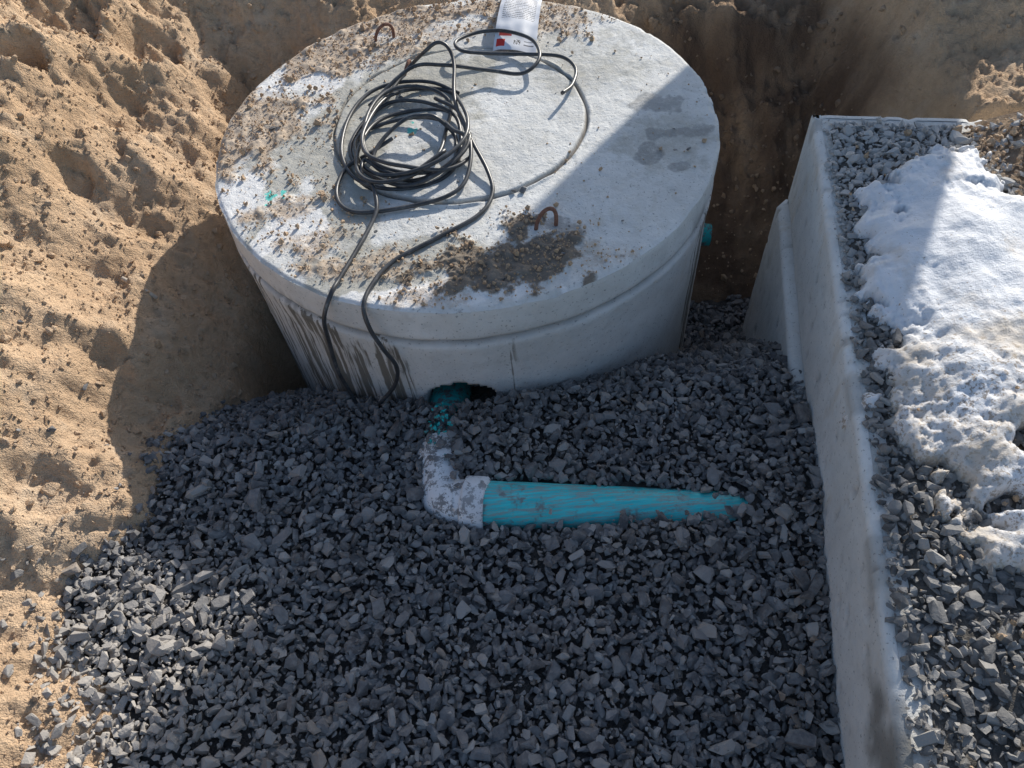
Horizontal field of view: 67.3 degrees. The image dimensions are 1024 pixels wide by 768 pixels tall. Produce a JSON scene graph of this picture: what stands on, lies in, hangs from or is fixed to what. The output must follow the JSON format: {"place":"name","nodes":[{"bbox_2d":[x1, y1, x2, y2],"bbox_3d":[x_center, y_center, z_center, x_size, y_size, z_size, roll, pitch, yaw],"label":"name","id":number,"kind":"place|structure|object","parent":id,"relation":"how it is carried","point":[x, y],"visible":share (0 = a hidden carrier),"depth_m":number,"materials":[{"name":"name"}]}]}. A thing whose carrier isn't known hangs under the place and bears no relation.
{"place":"outdoors","nodes":[
{"label":"outdoors","id":0,"kind":"place"},
{"bbox_2d":[0,0,1023,767],"bbox_3d":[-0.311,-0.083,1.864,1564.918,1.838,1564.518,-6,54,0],"label":"ground soil","id":1,"kind":"structure","parent":0,"point":[890,70],"depth_m":2.15,"materials":[{"name":"beige sand"}]},
{"bbox_2d":[121,276,157,298],"bbox_3d":[-0.973,-0.252,2.012,0.094,0.055,0.014,15,56,15],"label":"stick","id":2,"kind":"object","parent":1,"relation":"on","point":[124,279],"visible":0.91,"depth_m":2.01,"materials":[{"name":"wood"}]},
{"bbox_2d":[0,285,844,767],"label":"gravel","id":3,"kind":"structure","parent":1,"relation":"on","point":[298,579],"depth_m":1.55,"materials":[{"name":"grey gravel"}]},
{"bbox_2d":[417,382,747,529],"bbox_3d":[0.139,0.248,1.747,0.999,0.220,0.439,23,59,20],"label":"sewer pipe","id":4,"kind":"object","parent":3,"relation":"on","point":[476,501],"visible":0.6,"depth_m":1.64,"materials":[{"name":"teal plastic"}]},
{"bbox_2d":[215,0,719,402],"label":"round concrete tank","id":5,"kind":"object","parent":1,"relation":"on","point":[602,170],"visible":0.86,"depth_m":1.89,"materials":[{"name":"concrete"}]},
{"bbox_2d":[322,29,577,407],"bbox_3d":[-0.231,-0.499,2.071,0.524,0.486,1.102,20,58,18],"label":"power cable","id":6,"kind":"object","parent":5,"relation":"on","point":[464,144],"visible":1,"depth_m":1.92,"materials":[{"name":"rubber"}]},
{"bbox_2d":[493,0,541,51],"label":"paper instruction tag","id":7,"kind":"object","parent":5,"relation":"on","point":[521,16],"visible":0.97,"depth_m":2.23,"materials":[{"name":"white paper"}]},
{"bbox_2d":[701,223,711,245],"bbox_3d":[0.566,-0.464,2.369,0.089,0.084,0.084,2,54,6],"label":"outlet coupling","id":8,"kind":"object","parent":5,"relation":"attached to","point":[707,235],"visible":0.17,"depth_m":2.34,"materials":[{"name":"plastic"}]},
{"bbox_2d":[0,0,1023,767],"bbox_3d":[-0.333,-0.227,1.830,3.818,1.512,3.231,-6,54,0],"label":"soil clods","id":9,"kind":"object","parent":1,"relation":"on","point":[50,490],"visible":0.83,"depth_m":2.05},
{"bbox_2d":[742,115,981,767],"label":"rectangular concrete tank","id":10,"kind":"object","parent":1,"relation":"on","point":[799,310],"visible":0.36,"depth_m":1.49,"materials":[{"name":"grey concrete"}]},
{"bbox_2d":[831,110,1023,767],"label":"gravel on slab","id":11,"kind":"structure","parent":10,"relation":"on","point":[1016,707],"depth_m":1.21,"materials":[{"name":"grey gravel"}]},
{"bbox_2d":[822,112,1023,767],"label":"slab stones","id":12,"kind":"object","parent":11,"relation":"on","point":[985,652],"visible":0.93,"depth_m":1.23,"materials":[{"name":"grey gravel"}]},
{"bbox_2d":[849,115,1023,767],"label":"slab clods","id":13,"kind":"object","parent":11,"relation":"on","point":[990,141],"visible":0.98,"depth_m":1.79,"materials":[{"name":"soil"}]},
{"bbox_2d":[839,144,1023,576],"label":"snow patch","id":14,"kind":"object","parent":10,"relation":"on","point":[940,227],"visible":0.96,"depth_m":1.46,"materials":[{"name":"white snow"}]}
]}

